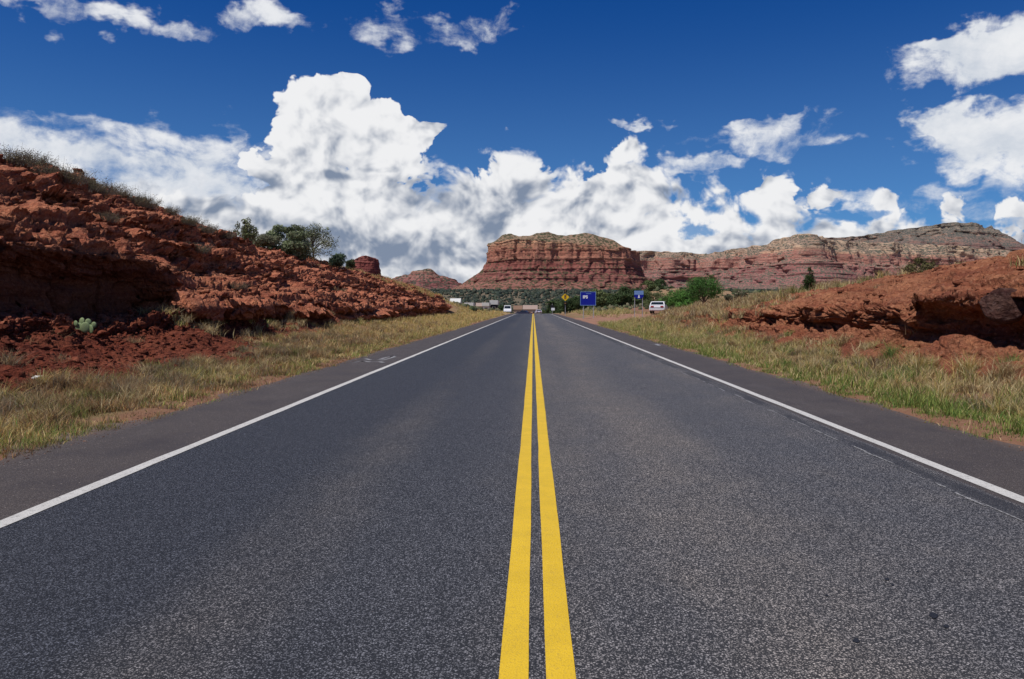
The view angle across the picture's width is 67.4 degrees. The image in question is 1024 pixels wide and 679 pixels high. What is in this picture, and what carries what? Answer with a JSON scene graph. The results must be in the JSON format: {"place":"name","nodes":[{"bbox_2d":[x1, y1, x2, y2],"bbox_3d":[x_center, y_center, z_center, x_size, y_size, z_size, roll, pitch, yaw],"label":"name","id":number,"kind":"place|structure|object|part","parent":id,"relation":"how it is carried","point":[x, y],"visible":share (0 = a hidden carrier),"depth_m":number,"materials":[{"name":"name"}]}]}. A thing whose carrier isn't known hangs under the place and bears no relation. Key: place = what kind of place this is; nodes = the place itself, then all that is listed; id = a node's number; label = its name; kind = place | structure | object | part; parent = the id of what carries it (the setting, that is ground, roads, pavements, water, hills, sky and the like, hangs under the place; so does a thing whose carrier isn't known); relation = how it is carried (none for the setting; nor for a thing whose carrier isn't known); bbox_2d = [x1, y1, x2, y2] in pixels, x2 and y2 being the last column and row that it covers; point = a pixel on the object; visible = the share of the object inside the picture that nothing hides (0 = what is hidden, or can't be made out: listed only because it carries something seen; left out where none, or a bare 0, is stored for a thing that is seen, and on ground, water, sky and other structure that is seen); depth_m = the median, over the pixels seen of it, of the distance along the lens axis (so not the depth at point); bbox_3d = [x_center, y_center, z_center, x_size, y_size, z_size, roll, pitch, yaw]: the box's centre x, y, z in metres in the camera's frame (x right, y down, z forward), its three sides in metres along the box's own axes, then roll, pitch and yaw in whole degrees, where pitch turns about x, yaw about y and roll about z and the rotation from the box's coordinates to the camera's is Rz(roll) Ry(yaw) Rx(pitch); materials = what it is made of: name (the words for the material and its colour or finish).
{"place":"outdoors","nodes":[
{"label":"outdoors","id":0,"kind":"place"},
{"bbox_2d":[0,156,452,401],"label":"embankment","id":1,"kind":"structure","parent":0,"point":[84,274],"depth_m":20.76,"materials":[{"name":"red stone"}]},
{"bbox_2d":[0,143,46,167],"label":"dry shrub","id":2,"kind":"object","parent":1,"relation":"on","point":[13,158],"visible":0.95,"depth_m":24.91,"materials":[{"name":"grey plant"}]},
{"bbox_2d":[8,145,59,166],"bbox_3d":[-17.254,-6.515,27.627,1.665,0.752,2.117,-1,3,-31],"label":"dry shrub","id":3,"kind":"object","parent":1,"relation":"on","point":[44,158],"visible":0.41,"depth_m":27.53,"materials":[{"name":"grey plant"}]},
{"bbox_2d":[23,156,77,179],"bbox_3d":[-15.533,-5.790,25.886,1.690,0.840,1.731,-2,3,-33],"label":"dry shrub","id":4,"kind":"object","parent":1,"relation":"on","point":[36,168],"visible":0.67,"depth_m":25.56,"materials":[{"name":"grey plant"}]},
{"bbox_2d":[41,165,99,185],"bbox_3d":[-15.030,-5.647,26.235,1.583,0.733,1.942,0,2,6],"label":"dry shrub","id":5,"kind":"object","parent":1,"relation":"on","point":[79,179],"visible":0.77,"depth_m":26.04,"materials":[{"name":"grey plant"}]},
{"bbox_2d":[74,318,96,333],"bbox_3d":[-8.827,-0.287,15.843,0.475,0.333,0.100,0,2,2],"label":"prickly pear","id":6,"kind":"object","parent":1,"relation":"on","point":[84,326],"visible":0.95,"depth_m":15.83,"materials":[{"name":"green plant"}]},
{"bbox_2d":[83,173,112,192],"bbox_3d":[-15.239,-5.673,27.458,2.117,0.752,1.665,1,3,16],"label":"dry shrub","id":7,"kind":"object","parent":1,"relation":"on","point":[91,186],"visible":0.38,"depth_m":27.40,"materials":[{"name":"grey plant"}]},
{"bbox_2d":[96,207,122,222],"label":"dry shrub","id":8,"kind":"object","parent":1,"relation":"on","point":[107,215],"visible":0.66,"depth_m":25.49,"materials":[{"name":"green plant"}]},
{"bbox_2d":[93,179,128,195],"bbox_3d":[-15.768,-5.952,29.564,1.731,0.840,1.690,1,2,13],"label":"dry shrub","id":9,"kind":"object","parent":1,"relation":"on","point":[104,192],"visible":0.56,"depth_m":29.61,"materials":[{"name":"grey plant"}]},
{"bbox_2d":[110,184,135,197],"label":"dry shrub","id":10,"kind":"object","parent":1,"relation":"on","point":[125,193],"visible":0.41,"depth_m":30.75,"materials":[{"name":"grey plant"}]},
{"bbox_2d":[115,186,154,203],"bbox_3d":[-15.597,-5.869,31.392,2.011,0.715,1.581,-1,3,-28],"label":"dry shrub","id":11,"kind":"object","parent":1,"relation":"on","point":[140,197],"visible":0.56,"depth_m":31.33,"materials":[{"name":"grey plant"}]},
{"bbox_2d":[130,193,163,208],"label":"dry shrub","id":12,"kind":"object","parent":1,"relation":"on","point":[146,203],"visible":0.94,"depth_m":31.39,"materials":[{"name":"grey plant"}]},
{"bbox_2d":[164,202,183,215],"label":"dry shrub","id":13,"kind":"object","parent":1,"relation":"on","point":[171,210],"visible":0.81,"depth_m":34.29,"materials":[{"name":"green plant"}]},
{"bbox_2d":[175,214,211,225],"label":"dry shrub","id":14,"kind":"object","parent":1,"relation":"on","point":[189,221],"visible":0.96,"depth_m":31.63,"materials":[{"name":"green plant"}]},
{"bbox_2d":[187,241,213,254],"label":"dry shrub","id":15,"kind":"object","parent":1,"relation":"on","point":[199,249],"visible":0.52,"depth_m":29.18,"materials":[{"name":"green plant"}]},
{"bbox_2d":[197,221,219,232],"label":"dry shrub","id":16,"kind":"object","parent":1,"relation":"on","point":[210,228],"visible":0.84,"depth_m":34.17,"materials":[{"name":"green plant"}]},
{"bbox_2d":[217,229,237,238],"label":"dry shrub","id":17,"kind":"object","parent":1,"relation":"on","point":[228,235],"visible":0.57,"depth_m":35.67,"materials":[{"name":"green plant"}]},
{"bbox_2d":[229,281,250,289],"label":"dry shrub","id":18,"kind":"object","parent":1,"relation":"on","point":[235,286],"visible":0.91,"depth_m":28.90,"materials":[{"name":"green plant"}]},
{"bbox_2d":[233,217,258,240],"bbox_3d":[-13.594,-5.624,39.191,1.095,1.258,1.240,0,2,2],"label":"shrub","id":19,"kind":"object","parent":1,"relation":"on","point":[247,231],"visible":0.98,"depth_m":39.02,"materials":[{"name":"green plant"}]},
{"bbox_2d":[249,233,282,246],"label":"shrub","id":20,"kind":"object","parent":1,"relation":"on","point":[268,239],"visible":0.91,"depth_m":47.42,"materials":[{"name":"green plant"}]},
{"bbox_2d":[253,224,312,259],"bbox_3d":[-14.666,-6.200,49.109,4.069,2.439,3.884,0,2,2],"label":"juniper tree","id":21,"kind":"object","parent":1,"relation":"on","point":[295,244],"visible":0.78,"depth_m":48.36,"materials":[{"name":"green plant"}]},
{"bbox_2d":[296,223,339,258],"bbox_3d":[-14.685,-7.059,55.466,4.002,2.944,3.620,0,2,2],"label":"sparse tree","id":22,"kind":"object","parent":1,"relation":"on","point":[314,238],"visible":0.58,"depth_m":55.17,"materials":[{"name":"green plant"}]},
{"bbox_2d":[327,252,346,266],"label":"shrub","id":23,"kind":"object","parent":1,"relation":"on","point":[337,260],"visible":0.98,"depth_m":57.34,"materials":[{"name":"green plant"}]},
{"bbox_2d":[345,259,356,269],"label":"shrub","id":24,"kind":"object","parent":1,"relation":"on","point":[350,264],"visible":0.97,"depth_m":61.92,"materials":[{"name":"green plant"}]},
{"bbox_2d":[352,255,380,275],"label":"butte","id":25,"kind":"object","parent":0,"point":[365,263],"visible":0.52,"depth_m":3251.54,"materials":[{"name":"red stone"}]},
{"bbox_2d":[392,269,461,289],"bbox_3d":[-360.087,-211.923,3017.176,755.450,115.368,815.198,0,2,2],"label":"ridge","id":26,"kind":"structure","parent":0,"point":[428,279],"depth_m":2811.23,"materials":[{"name":"brown stone"}]},
{"bbox_2d":[452,266,485,289],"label":"talus","id":27,"kind":"structure","parent":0,"point":[466,283],"depth_m":2522.02,"materials":[{"name":"brown stone"}]},
{"bbox_2d":[0,314,1023,678],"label":"road","id":28,"kind":"structure","parent":0,"point":[532,496],"depth_m":4.82,"materials":[{"name":"grey asphalt"}]},
{"bbox_2d":[515,310,530,313],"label":"car","id":29,"kind":"object","parent":28,"relation":"on","point":[524,312],"visible":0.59,"depth_m":249.03,"materials":[{"name":"blue paint"}]},
{"bbox_2d":[0,166,1023,464],"bbox_3d":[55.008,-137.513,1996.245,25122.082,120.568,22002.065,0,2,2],"label":"ground","id":30,"kind":"structure","parent":0,"point":[907,410],"depth_m":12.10,"materials":[{"name":"green plant"}]},
{"bbox_2d":[450,298,461,303],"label":"building","id":31,"kind":"structure","parent":30,"relation":"on","point":[456,300],"depth_m":332.97,"materials":[{"name":"white"}]},
{"bbox_2d":[482,303,490,308],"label":"building","id":32,"kind":"structure","parent":30,"relation":"on","point":[486,305],"depth_m":265.08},
{"bbox_2d":[490,300,498,308],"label":"building","id":33,"kind":"structure","parent":30,"relation":"on","point":[494,304],"depth_m":274.70,"materials":[{"name":"grey"}]},
{"bbox_2d":[504,305,511,312],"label":"van","id":34,"kind":"object","parent":30,"relation":"on","point":[507,308],"visible":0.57,"depth_m":203.30,"materials":[{"name":"white paint"}]},
{"bbox_2d":[0,154,1023,405],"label":"rubble","id":35,"kind":"object","parent":30,"relation":"on","point":[6,224],"visible":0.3,"depth_m":19.14,"materials":[{"name":"brown stone"}]},
{"bbox_2d":[513,305,521,312],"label":"building","id":36,"kind":"structure","parent":30,"relation":"on","point":[517,308],"depth_m":420.33,"materials":[{"name":"beige"}]},
{"bbox_2d":[523,305,537,313],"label":"building","id":37,"kind":"structure","parent":30,"relation":"on","point":[531,308],"depth_m":399.99,"materials":[{"name":"beige"}]},
{"bbox_2d":[545,298,560,313],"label":"juniper bush","id":38,"kind":"object","parent":30,"relation":"on","point":[552,302],"visible":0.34,"depth_m":208.77,"materials":[{"name":"green plant"}]},
{"bbox_2d":[562,289,568,313],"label":"warning sign","id":39,"kind":"object","parent":30,"relation":"on","point":[565,296],"visible":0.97,"depth_m":124.60,"materials":[{"name":"yellow metal"}]},
{"bbox_2d":[557,298,574,313],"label":"juniper bush","id":40,"kind":"object","parent":30,"relation":"on","point":[569,306],"visible":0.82,"depth_m":149.07,"materials":[{"name":"green plant"}]},
{"bbox_2d":[571,296,586,310],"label":"juniper bush","id":41,"kind":"object","parent":30,"relation":"on","point":[577,305],"visible":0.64,"depth_m":148.73,"materials":[{"name":"green plant"}]},
{"bbox_2d":[580,292,595,318],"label":"information sign","id":42,"kind":"object","parent":30,"relation":"on","point":[587,298],"visible":0.97,"depth_m":87.66,"materials":[{"name":"blue metal"}]},
{"bbox_2d":[588,288,607,307],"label":"juniper bush","id":43,"kind":"object","parent":30,"relation":"on","point":[601,297],"visible":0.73,"depth_m":147.90,"materials":[{"name":"green plant"}]},
{"bbox_2d":[424,288,783,313],"bbox_3d":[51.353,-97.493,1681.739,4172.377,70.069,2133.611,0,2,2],"label":"trees","id":44,"kind":"object","parent":30,"relation":"on","point":[533,295],"visible":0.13,"depth_m":1506.98,"materials":[{"name":"green plant"}]},
{"bbox_2d":[453,286,759,313],"bbox_3d":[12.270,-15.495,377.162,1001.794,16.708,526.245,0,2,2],"label":"scrub","id":45,"kind":"object","parent":30,"relation":"on","point":[476,308],"visible":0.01,"depth_m":152.61,"materials":[{"name":"green plant"}]},
{"bbox_2d":[605,295,614,306],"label":"juniper bush","id":46,"kind":"object","parent":30,"relation":"on","point":[609,300],"visible":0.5,"depth_m":188.28,"materials":[{"name":"green plant"}]},
{"bbox_2d":[610,290,633,305],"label":"juniper bush","id":47,"kind":"object","parent":30,"relation":"on","point":[624,297],"visible":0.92,"depth_m":178.25,"materials":[{"name":"green plant"}]},
{"bbox_2d":[617,286,631,293],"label":"juniper bush","id":48,"kind":"object","parent":30,"relation":"on","point":[623,288],"visible":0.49,"depth_m":269.66,"materials":[{"name":"green plant"}]},
{"bbox_2d":[630,287,640,293],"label":"juniper bush","id":49,"kind":"object","parent":30,"relation":"on","point":[635,289],"visible":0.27,"depth_m":259.53,"materials":[{"name":"green plant"}]},
{"bbox_2d":[634,291,643,315],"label":"route sign","id":50,"kind":"object","parent":30,"relation":"on","point":[638,294],"visible":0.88,"depth_m":83.51,"materials":[{"name":"blue metal"}]},
{"bbox_2d":[632,293,648,305],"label":"juniper bush","id":51,"kind":"object","parent":30,"relation":"on","point":[638,301],"visible":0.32,"depth_m":177.76,"materials":[{"name":"green plant"}]},
{"bbox_2d":[639,280,655,291],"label":"juniper bush","id":52,"kind":"object","parent":30,"relation":"on","point":[650,285],"visible":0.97,"depth_m":276.27,"materials":[{"name":"green plant"}]},
{"bbox_2d":[643,291,666,307],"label":"bush","id":53,"kind":"object","parent":30,"relation":"on","point":[649,301],"visible":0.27,"depth_m":120.78,"materials":[{"name":"green plant"}]},
{"bbox_2d":[649,301,667,312],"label":"parked car","id":54,"kind":"object","parent":30,"relation":"on","point":[657,306],"visible":0.58,"depth_m":89.35,"materials":[{"name":"white paint"}]},
{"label":"rear window","id":55,"kind":"part","parent":54,"relation":"part of","materials":[{"name":"black glass"}]},
{"bbox_2d":[654,279,667,289],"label":"juniper bush","id":56,"kind":"object","parent":30,"relation":"on","point":[658,282],"visible":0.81,"depth_m":284.68,"materials":[{"name":"green plant"}]},
{"bbox_2d":[658,288,686,307],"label":"bush","id":57,"kind":"object","parent":30,"relation":"on","point":[672,299],"visible":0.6,"depth_m":102.75,"materials":[{"name":"green plant"}]},
{"bbox_2d":[674,291,700,306],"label":"bush","id":58,"kind":"object","parent":30,"relation":"on","point":[683,299],"visible":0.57,"depth_m":96.95,"materials":[{"name":"green plant"}]},
{"bbox_2d":[685,274,725,304],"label":"tree","id":59,"kind":"object","parent":30,"relation":"on","point":[699,286],"visible":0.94,"depth_m":90.78,"materials":[{"name":"green plant"}]},
{"bbox_2d":[0,0,1023,282],"label":"sky","id":60,"kind":"structure","parent":0,"point":[423,134],"materials":[{"name":"blue"}]},
{"bbox_2d":[464,232,653,290],"bbox_3d":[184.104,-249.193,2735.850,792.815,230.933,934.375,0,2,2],"label":"butte","id":61,"kind":"object","parent":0,"point":[546,260],"visible":0.8,"depth_m":2409.32,"materials":[{"name":"brown stone"}]},
{"bbox_2d":[639,234,1010,289],"bbox_3d":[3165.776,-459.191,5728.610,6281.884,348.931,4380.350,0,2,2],"label":"mesa","id":62,"kind":"structure","parent":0,"point":[777,263],"depth_m":4337.38,"materials":[{"name":"brown stone"}]},
{"bbox_2d":[652,249,1023,383],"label":"embankment","id":63,"kind":"structure","parent":0,"point":[935,313],"depth_m":17.16,"materials":[{"name":"red stone"}]},
{"bbox_2d":[724,290,748,300],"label":"grey shrub","id":64,"kind":"object","parent":63,"relation":"on","point":[727,297],"visible":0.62,"depth_m":44.96,"materials":[{"name":"green plant"}]},
{"bbox_2d":[798,267,816,290],"bbox_3d":[14.095,-2.662,36.533,1.027,1.656,0.768,0,2,2],"label":"young juniper","id":65,"kind":"object","parent":63,"relation":"on","point":[810,278],"visible":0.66,"depth_m":36.39,"materials":[{"name":"green plant"}]},
{"bbox_2d":[901,256,939,272],"bbox_3d":[13.753,-2.403,25.805,1.181,0.809,1.215,2,3,34],"label":"shrub","id":66,"kind":"object","parent":63,"relation":"on","point":[917,261],"visible":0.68,"depth_m":25.70,"materials":[{"name":"green plant"}]},
{"bbox_2d":[979,288,1023,323],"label":"boulder","id":67,"kind":"object","parent":63,"relation":"on","point":[1000,306],"visible":0.91,"depth_m":13.23,"materials":[{"name":"brown stone"}]},
{"bbox_2d":[827,222,1023,250],"bbox_3d":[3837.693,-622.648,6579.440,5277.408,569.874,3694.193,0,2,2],"label":"mesa","id":68,"kind":"structure","parent":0,"point":[974,235],"depth_m":5658.60,"materials":[{"name":"beige stone"}]}
]}

